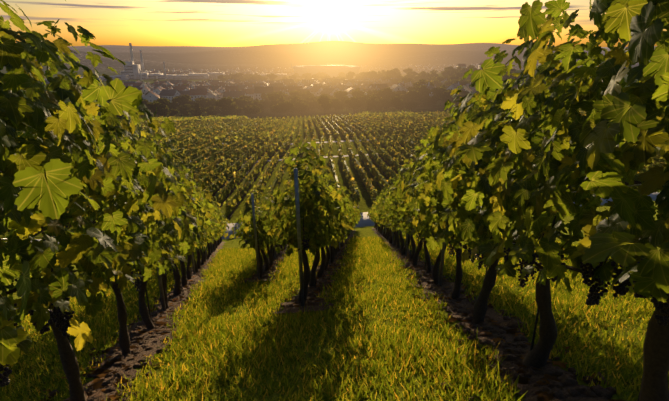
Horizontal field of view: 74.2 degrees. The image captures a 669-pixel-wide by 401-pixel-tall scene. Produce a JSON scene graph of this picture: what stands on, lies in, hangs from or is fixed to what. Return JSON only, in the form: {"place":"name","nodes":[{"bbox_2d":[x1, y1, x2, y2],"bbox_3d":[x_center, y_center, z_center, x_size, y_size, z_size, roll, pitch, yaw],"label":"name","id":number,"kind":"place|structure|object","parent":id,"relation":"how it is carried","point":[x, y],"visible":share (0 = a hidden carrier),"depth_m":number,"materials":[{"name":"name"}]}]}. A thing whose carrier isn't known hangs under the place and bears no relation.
{"place":"outdoors","nodes":[
{"label":"outdoors","id":0,"kind":"place"},
{"bbox_2d":[122,79,367,95],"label":"trees","id":1,"kind":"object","parent":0,"point":[167,92],"depth_m":584.99,"materials":[{"name":"green plant"}]},
{"bbox_2d":[143,84,364,100],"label":"houses","id":2,"kind":"structure","parent":0,"point":[250,96],"depth_m":451.17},
{"bbox_2d":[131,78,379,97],"bbox_3d":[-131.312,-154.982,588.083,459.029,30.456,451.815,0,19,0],"label":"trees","id":3,"kind":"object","parent":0,"point":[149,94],"visible":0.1,"depth_m":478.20,"materials":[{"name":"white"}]},
{"bbox_2d":[124,77,406,97],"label":"trees","id":4,"kind":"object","parent":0,"point":[200,90],"depth_m":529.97,"materials":[{"name":"green plant"}]},
{"bbox_2d":[175,81,357,94],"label":"town gables","id":5,"kind":"object","parent":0,"point":[177,92],"visible":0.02,"depth_m":615.04,"materials":[{"name":"white"}]},
{"bbox_2d":[140,78,404,96],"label":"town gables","id":6,"kind":"object","parent":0,"point":[309,87],"visible":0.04,"depth_m":464.27,"materials":[{"name":"white"}]},
{"bbox_2d":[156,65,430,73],"bbox_3d":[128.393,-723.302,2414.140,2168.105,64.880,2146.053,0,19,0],"label":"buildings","id":7,"kind":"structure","parent":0,"point":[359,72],"depth_m":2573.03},
{"bbox_2d":[246,153,377,161],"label":"field path","id":8,"kind":"structure","parent":0,"point":[323,156],"depth_m":86.45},
{"bbox_2d":[166,63,478,73],"bbox_3d":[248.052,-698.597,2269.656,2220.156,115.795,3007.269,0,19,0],"label":"buildings","id":9,"kind":"structure","parent":0,"point":[376,67],"depth_m":2700.38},
{"bbox_2d":[273,139,376,144],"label":"field path","id":10,"kind":"structure","parent":0,"point":[333,141],"depth_m":114.10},
{"bbox_2d":[176,63,481,75],"bbox_3d":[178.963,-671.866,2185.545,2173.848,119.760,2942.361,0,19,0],"label":"trees","id":11,"kind":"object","parent":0,"point":[477,64],"depth_m":2328.49,"materials":[{"name":"green plant"}]},
{"bbox_2d":[145,63,473,74],"bbox_3d":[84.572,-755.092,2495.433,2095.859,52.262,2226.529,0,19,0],"label":"buildings","id":12,"kind":"structure","parent":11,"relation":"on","point":[293,73],"depth_m":2260.72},
{"bbox_2d":[146,64,476,74],"bbox_3d":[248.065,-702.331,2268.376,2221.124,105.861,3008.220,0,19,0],"label":"buildings","id":13,"kind":"structure","parent":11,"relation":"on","point":[462,65],"depth_m":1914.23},
{"bbox_2d":[155,64,474,74],"bbox_3d":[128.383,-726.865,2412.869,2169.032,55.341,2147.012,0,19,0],"label":"buildings","id":14,"kind":"structure","parent":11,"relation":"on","point":[180,73],"depth_m":2193.36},
{"bbox_2d":[155,64,477,73],"bbox_3d":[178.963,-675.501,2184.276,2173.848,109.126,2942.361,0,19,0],"label":"buildings","id":15,"kind":"structure","parent":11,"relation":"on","point":[289,68],"depth_m":2259.92,"materials":[{"name":"white"}]},
{"bbox_2d":[141,62,496,73],"bbox_3d":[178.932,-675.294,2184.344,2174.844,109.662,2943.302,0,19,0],"label":"buildings","id":16,"kind":"structure","parent":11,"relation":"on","point":[283,71],"depth_m":2091.54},
{"bbox_2d":[3,192,659,243],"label":"road","id":17,"kind":"structure","parent":0,"point":[364,220],"depth_m":41.18,"materials":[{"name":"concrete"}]},
{"bbox_2d":[0,0,666,46],"label":"sky","id":18,"kind":"structure","parent":0,"point":[207,23],"materials":[{"name":"yellow"}]},
{"bbox_2d":[0,41,668,400],"bbox_3d":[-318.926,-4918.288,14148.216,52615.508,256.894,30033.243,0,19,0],"label":"ground","id":19,"kind":"structure","parent":0,"point":[268,56],"depth_m":57.01,"materials":[{"name":"green plant"}]},
{"bbox_2d":[63,241,225,400],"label":"soil strip","id":20,"kind":"object","parent":19,"relation":"on","point":[156,347],"visible":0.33,"depth_m":4.46,"materials":[{"name":"brown soil"}]},
{"bbox_2d":[146,101,166,116],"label":"tree","id":21,"kind":"object","parent":19,"relation":"on","point":[154,105],"visible":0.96,"depth_m":288.87,"materials":[{"name":"green plant"}]},
{"bbox_2d":[154,97,171,105],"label":"tree","id":22,"kind":"object","parent":19,"relation":"on","point":[163,100],"visible":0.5,"depth_m":312.40,"materials":[{"name":"green plant"}]},
{"bbox_2d":[158,104,169,114],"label":"tree","id":23,"kind":"object","parent":19,"relation":"on","point":[164,111],"visible":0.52,"depth_m":300.34,"materials":[{"name":"green plant"}]},
{"bbox_2d":[44,43,286,81],"bbox_3d":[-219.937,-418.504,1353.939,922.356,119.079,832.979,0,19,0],"label":"industry halls","id":24,"kind":"object","parent":19,"relation":"on","point":[136,71],"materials":[{"name":"grey concrete"}]},
{"bbox_2d":[42,66,281,82],"bbox_3d":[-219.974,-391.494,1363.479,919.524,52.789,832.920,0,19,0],"label":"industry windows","id":25,"kind":"structure","parent":24,"relation":"in","point":[158,78],"depth_m":1261.77,"materials":[{"name":"grey glass"}]},
{"bbox_2d":[169,108,178,115],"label":"tree","id":26,"kind":"object","parent":19,"relation":"on","point":[172,112],"visible":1,"depth_m":300.02,"materials":[{"name":"green plant"}]},
{"bbox_2d":[171,101,179,109],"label":"tree","id":27,"kind":"object","parent":19,"relation":"on","point":[175,105],"visible":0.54,"depth_m":340.54,"materials":[{"name":"green plant"}]},
{"bbox_2d":[171,94,193,104],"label":"tree","id":28,"kind":"object","parent":19,"relation":"on","point":[185,98],"visible":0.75,"depth_m":350.98,"materials":[{"name":"green plant"}]},
{"bbox_2d":[139,109,231,116],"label":"trees","id":29,"kind":"object","parent":19,"relation":"on","point":[203,113],"visible":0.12,"depth_m":327.88,"materials":[{"name":"green plant"}]},
{"bbox_2d":[182,108,188,115],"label":"tree","id":30,"kind":"object","parent":19,"relation":"on","point":[184,112],"visible":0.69,"depth_m":301.57,"materials":[{"name":"green plant"}]},
{"bbox_2d":[138,115,247,121],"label":"grapevine row","id":31,"kind":"object","parent":19,"relation":"on","point":[188,118],"visible":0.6,"depth_m":244.77,"materials":[{"name":"green plant"}]},
{"bbox_2d":[194,102,202,115],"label":"tree","id":32,"kind":"object","parent":19,"relation":"on","point":[198,111],"visible":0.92,"depth_m":283.79,"materials":[{"name":"green plant"}]},
{"bbox_2d":[192,100,204,107],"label":"tree","id":33,"kind":"object","parent":19,"relation":"on","point":[201,103],"visible":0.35,"depth_m":348.87,"materials":[{"name":"green plant"}]},
{"bbox_2d":[201,98,210,102],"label":"tree","id":34,"kind":"object","parent":19,"relation":"on","point":[206,99],"visible":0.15,"depth_m":353.49,"materials":[{"name":"green plant"}]},
{"bbox_2d":[201,106,216,114],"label":"tree","id":35,"kind":"object","parent":19,"relation":"on","point":[209,110],"visible":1,"depth_m":297.56,"materials":[{"name":"green plant"}]},
{"bbox_2d":[205,98,215,105],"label":"tree","id":36,"kind":"object","parent":19,"relation":"on","point":[211,101],"visible":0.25,"depth_m":335.49,"materials":[{"name":"green plant"}]},
{"bbox_2d":[212,101,220,112],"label":"tree","id":37,"kind":"object","parent":19,"relation":"on","point":[216,108],"visible":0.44,"depth_m":328.92,"materials":[{"name":"green plant"}]},
{"bbox_2d":[217,75,225,80],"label":"building","id":38,"kind":"structure","parent":19,"relation":"on","point":[221,77],"depth_m":933.14,"materials":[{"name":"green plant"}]},
{"bbox_2d":[215,97,238,114],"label":"tree","id":39,"kind":"object","parent":19,"relation":"on","point":[227,104],"visible":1,"depth_m":287.75,"materials":[{"name":"green plant"}]},
{"bbox_2d":[231,74,239,79],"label":"tree","id":40,"kind":"object","parent":19,"relation":"on","point":[236,76],"visible":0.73,"depth_m":952.17,"materials":[{"name":"green plant"}]},
{"bbox_2d":[231,107,241,114],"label":"tree","id":41,"kind":"object","parent":19,"relation":"on","point":[239,110],"visible":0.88,"depth_m":302.54,"materials":[{"name":"green plant"}]},
{"bbox_2d":[233,97,247,114],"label":"tree","id":42,"kind":"object","parent":19,"relation":"on","point":[239,102],"visible":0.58,"depth_m":326.29,"materials":[{"name":"green plant"}]},
{"bbox_2d":[128,78,360,102],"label":"houses","id":43,"kind":"structure","parent":19,"relation":"on","point":[170,98],"depth_m":425.56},
{"bbox_2d":[239,95,252,99],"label":"tree","id":44,"kind":"object","parent":19,"relation":"on","point":[244,97],"visible":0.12,"depth_m":354.75,"materials":[{"name":"green plant"}]},
{"bbox_2d":[135,76,377,101],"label":"houses","id":45,"kind":"structure","parent":19,"relation":"on","point":[218,96],"depth_m":476.80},
{"bbox_2d":[142,78,388,89],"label":"town gables","id":46,"kind":"object","parent":45,"relation":"on","point":[345,87],"visible":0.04,"depth_m":576.42,"materials":[{"name":"beige"}]},
{"bbox_2d":[140,77,395,92],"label":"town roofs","id":47,"kind":"structure","parent":45,"relation":"on","point":[277,89],"depth_m":500.68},
{"bbox_2d":[226,79,368,85],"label":"town roofs","id":48,"kind":"structure","parent":45,"relation":"on","point":[232,84],"depth_m":656.32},
{"bbox_2d":[239,245,287,282],"bbox_3d":[-2.440,2.215,22.496,0.950,10.320,25.752,-1,19,-4],"label":"soil strip","id":49,"kind":"object","parent":19,"relation":"on","point":[266,275],"visible":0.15,"depth_m":9.79,"materials":[{"name":"brown soil"}]},
{"bbox_2d":[130,78,405,100],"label":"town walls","id":50,"kind":"structure","parent":19,"relation":"on","point":[214,96],"depth_m":451.85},
{"bbox_2d":[266,73,276,79],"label":"tree","id":51,"kind":"object","parent":19,"relation":"on","point":[271,76],"visible":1,"depth_m":962.72,"materials":[{"name":"green plant"}]},
{"bbox_2d":[123,112,445,147],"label":"vine rows","id":52,"kind":"object","parent":19,"relation":"on","point":[284,139],"materials":[{"name":"green plant"}]},
{"bbox_2d":[17,109,585,148],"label":"vine rows","id":53,"kind":"object","parent":52,"relation":"on","point":[247,124],"visible":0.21,"depth_m":145.66,"materials":[{"name":"green plant"}]},
{"bbox_2d":[21,108,585,144],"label":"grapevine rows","id":54,"kind":"object","parent":52,"relation":"on","point":[292,133],"visible":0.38,"depth_m":155.24,"materials":[{"name":"green plant"}]},
{"bbox_2d":[149,160,450,310],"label":"vineyard posts","id":55,"kind":"object","parent":19,"relation":"in","point":[296,186],"visible":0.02,"depth_m":6.24,"materials":[{"name":"grey metal"}]},
{"bbox_2d":[0,47,641,308],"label":"vine wires","id":56,"kind":"object","parent":55,"relation":"attached to","point":[304,169],"visible":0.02,"depth_m":2.39,"materials":[{"name":"grey metal"}]},
{"bbox_2d":[273,230,354,313],"bbox_3d":[0.513,1.920,21.256,0.946,11.530,29.581,1,19,4],"label":"soil strip","id":57,"kind":"object","parent":19,"relation":"on","point":[287,308],"visible":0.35,"depth_m":6.14,"materials":[{"name":"brown soil"}]},
{"bbox_2d":[317,94,332,114],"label":"tree","id":58,"kind":"object","parent":19,"relation":"on","point":[323,101],"visible":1,"depth_m":303.21,"materials":[{"name":"green plant"}]},
{"bbox_2d":[291,63,360,78],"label":"river","id":59,"kind":"structure","parent":19,"relation":"on","point":[331,71],"depth_m":1327.66,"materials":[{"name":"grey"}]},
{"bbox_2d":[45,244,616,400],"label":"soil clods","id":60,"kind":"object","parent":19,"relation":"on","point":[565,379],"visible":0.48,"depth_m":3.81,"materials":[{"name":"brown soil"}]},
{"bbox_2d":[39,240,624,400],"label":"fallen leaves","id":61,"kind":"object","parent":19,"relation":"on","point":[540,397],"visible":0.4,"depth_m":3.70,"materials":[{"name":"brown plant"}]},
{"bbox_2d":[0,143,665,235],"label":"vine rows","id":62,"kind":"object","parent":19,"relation":"on","point":[357,199],"depth_m":63.20,"materials":[{"name":"green plant"}]},
{"bbox_2d":[19,144,666,205],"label":"vine rows","id":63,"kind":"object","parent":62,"relation":"on","point":[273,184],"visible":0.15,"depth_m":62.77,"materials":[{"name":"green plant"}]},
{"bbox_2d":[0,143,665,210],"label":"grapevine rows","id":64,"kind":"object","parent":63,"relation":"on","point":[368,180],"visible":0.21,"depth_m":63.46,"materials":[{"name":"green plant"}]},
{"bbox_2d":[0,0,668,364],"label":"vine leaves","id":65,"kind":"object","parent":19,"relation":"on","point":[615,134],"visible":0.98,"depth_m":2.04,"materials":[{"name":"green plant"}]},
{"bbox_2d":[0,231,668,400],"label":"grass","id":66,"kind":"structure","parent":19,"relation":"on","point":[364,256],"depth_m":4.16,"materials":[{"name":"green plant"}]},
{"bbox_2d":[0,226,668,386],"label":"grapes","id":67,"kind":"object","parent":19,"relation":"on","point":[60,320],"visible":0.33,"depth_m":2.10,"materials":[{"name":"blue food"}]},
{"bbox_2d":[0,222,668,400],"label":"vine trunks","id":68,"kind":"object","parent":19,"relation":"on","point":[654,384],"visible":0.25,"depth_m":3.08,"materials":[{"name":"brown wood"}]},
{"bbox_2d":[42,215,639,400],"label":"vine stakes","id":69,"kind":"object","parent":19,"relation":"on","point":[537,314],"visible":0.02,"depth_m":4.00,"materials":[{"name":"brown wood"}]},
{"bbox_2d":[334,90,348,95],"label":"tree","id":70,"kind":"object","parent":19,"relation":"on","point":[341,92],"visible":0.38,"depth_m":371.69,"materials":[{"name":"green plant"}]},
{"bbox_2d":[131,133,554,160],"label":"vine rows","id":71,"kind":"object","parent":19,"relation":"on","point":[322,148],"materials":[{"name":"green plant"}]},
{"bbox_2d":[119,129,542,155],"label":"vine rows","id":72,"kind":"object","parent":71,"relation":"on","point":[284,143],"visible":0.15,"depth_m":96.38,"materials":[{"name":"green plant"}]},
{"bbox_2d":[20,131,543,157],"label":"grapevines","id":73,"kind":"object","parent":72,"relation":"on","point":[283,145],"visible":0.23,"depth_m":96.83,"materials":[{"name":"green plant"}]},
{"bbox_2d":[86,129,664,161],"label":"vine rows","id":74,"kind":"object","parent":71,"relation":"on","point":[228,153],"visible":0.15,"depth_m":94.01,"materials":[{"name":"green plant"}]},
{"bbox_2d":[351,89,364,97],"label":"tree","id":75,"kind":"object","parent":19,"relation":"on","point":[358,93],"visible":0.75,"depth_m":360.67,"materials":[{"name":"green plant"}]},
{"bbox_2d":[365,102,371,111],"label":"tree","id":76,"kind":"object","parent":19,"relation":"on","point":[368,108],"visible":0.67,"depth_m":301.18,"materials":[{"name":"green plant"}]},
{"bbox_2d":[368,71,378,78],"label":"tree","id":77,"kind":"object","parent":19,"relation":"on","point":[376,75],"visible":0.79,"depth_m":769.70,"materials":[{"name":"green plant"}]},
{"bbox_2d":[378,87,392,95],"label":"tree","id":78,"kind":"object","parent":19,"relation":"on","point":[384,91],"visible":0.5,"depth_m":335.09,"materials":[{"name":"green plant"}]},
{"bbox_2d":[354,107,418,119],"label":"grapevines","id":79,"kind":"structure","parent":19,"relation":"on","point":[391,110],"depth_m":258.00,"materials":[{"name":"green plant"}]},
{"bbox_2d":[385,69,396,75],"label":"tree","id":80,"kind":"object","parent":19,"relation":"on","point":[391,72],"visible":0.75,"depth_m":738.02,"materials":[{"name":"green plant"}]},
{"bbox_2d":[398,77,413,82],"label":"tree","id":81,"kind":"object","parent":19,"relation":"on","point":[404,79],"visible":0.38,"depth_m":534.60,"materials":[{"name":"green plant"}]},
{"bbox_2d":[408,71,417,75],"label":"tree","id":82,"kind":"object","parent":19,"relation":"on","point":[414,73],"visible":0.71,"depth_m":733.55,"materials":[{"name":"green plant"}]},
{"bbox_2d":[413,74,425,80],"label":"tree","id":83,"kind":"object","parent":19,"relation":"on","point":[419,76],"visible":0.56,"depth_m":656.66,"materials":[{"name":"green plant"}]},
{"bbox_2d":[413,79,433,86],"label":"tree","id":84,"kind":"object","parent":19,"relation":"on","point":[420,82],"visible":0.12,"depth_m":368.43,"materials":[{"name":"green plant"}]},
{"bbox_2d":[425,71,438,76],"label":"tree","id":85,"kind":"object","parent":19,"relation":"on","point":[434,74],"visible":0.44,"depth_m":662.92,"materials":[{"name":"green plant"}]},
{"bbox_2d":[428,79,442,86],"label":"tree","id":86,"kind":"object","parent":19,"relation":"on","point":[437,82],"visible":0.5,"depth_m":519.89,"materials":[{"name":"green plant"}]},
{"bbox_2d":[441,69,450,75],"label":"tree","id":87,"kind":"object","parent":19,"relation":"on","point":[446,72],"visible":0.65,"depth_m":679.46,"materials":[{"name":"green plant"}]},
{"bbox_2d":[439,91,453,102],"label":"tree","id":88,"kind":"object","parent":19,"relation":"on","point":[444,96],"visible":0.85,"depth_m":306.48,"materials":[{"name":"green plant"}]},
{"bbox_2d":[443,79,456,85],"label":"tree","id":89,"kind":"object","parent":19,"relation":"on","point":[449,82],"visible":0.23,"depth_m":504.56,"materials":[{"name":"green plant"}]},
{"bbox_2d":[452,93,463,102],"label":"tree","id":90,"kind":"object","parent":19,"relation":"on","point":[461,95],"visible":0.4,"depth_m":312.91,"materials":[{"name":"green plant"}]},
{"bbox_2d":[450,79,469,85],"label":"tree","id":91,"kind":"object","parent":19,"relation":"on","point":[462,82],"visible":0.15,"depth_m":433.19,"materials":[{"name":"green plant"}]},
{"bbox_2d":[464,66,476,70],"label":"tree","id":92,"kind":"object","parent":19,"relation":"on","point":[469,68],"visible":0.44,"depth_m":693.73,"materials":[{"name":"green plant"}]},
{"bbox_2d":[372,228,608,400],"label":"soil strip","id":93,"kind":"object","parent":19,"relation":"on","point":[529,390],"visible":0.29,"depth_m":3.77,"materials":[{"name":"brown soil"}]},
{"bbox_2d":[505,72,519,80],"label":"tree","id":94,"kind":"object","parent":19,"relation":"on","point":[511,77],"visible":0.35,"depth_m":541.59,"materials":[{"name":"green plant"}]},
{"bbox_2d":[416,82,433,91],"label":"town roofs","id":95,"kind":"structure","parent":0,"point":[430,86],"depth_m":360.83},
{"bbox_2d":[404,83,455,89],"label":"town gables","id":96,"kind":"object","parent":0,"point":[451,86],"visible":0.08,"depth_m":354.56,"materials":[{"name":"white"}]},
{"bbox_2d":[405,82,464,90],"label":"town roofs","id":97,"kind":"structure","parent":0,"point":[408,84],"depth_m":365.16,"materials":[{"name":"grey"}]},
{"bbox_2d":[441,80,471,90],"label":"town gables","id":98,"kind":"object","parent":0,"point":[465,87],"visible":0.19,"depth_m":376.14,"materials":[{"name":"beige"}]},
{"bbox_2d":[443,79,475,91],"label":"town roofs","id":99,"kind":"structure","parent":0,"point":[473,89],"depth_m":382.80,"materials":[{"name":"grey"}]}
]}

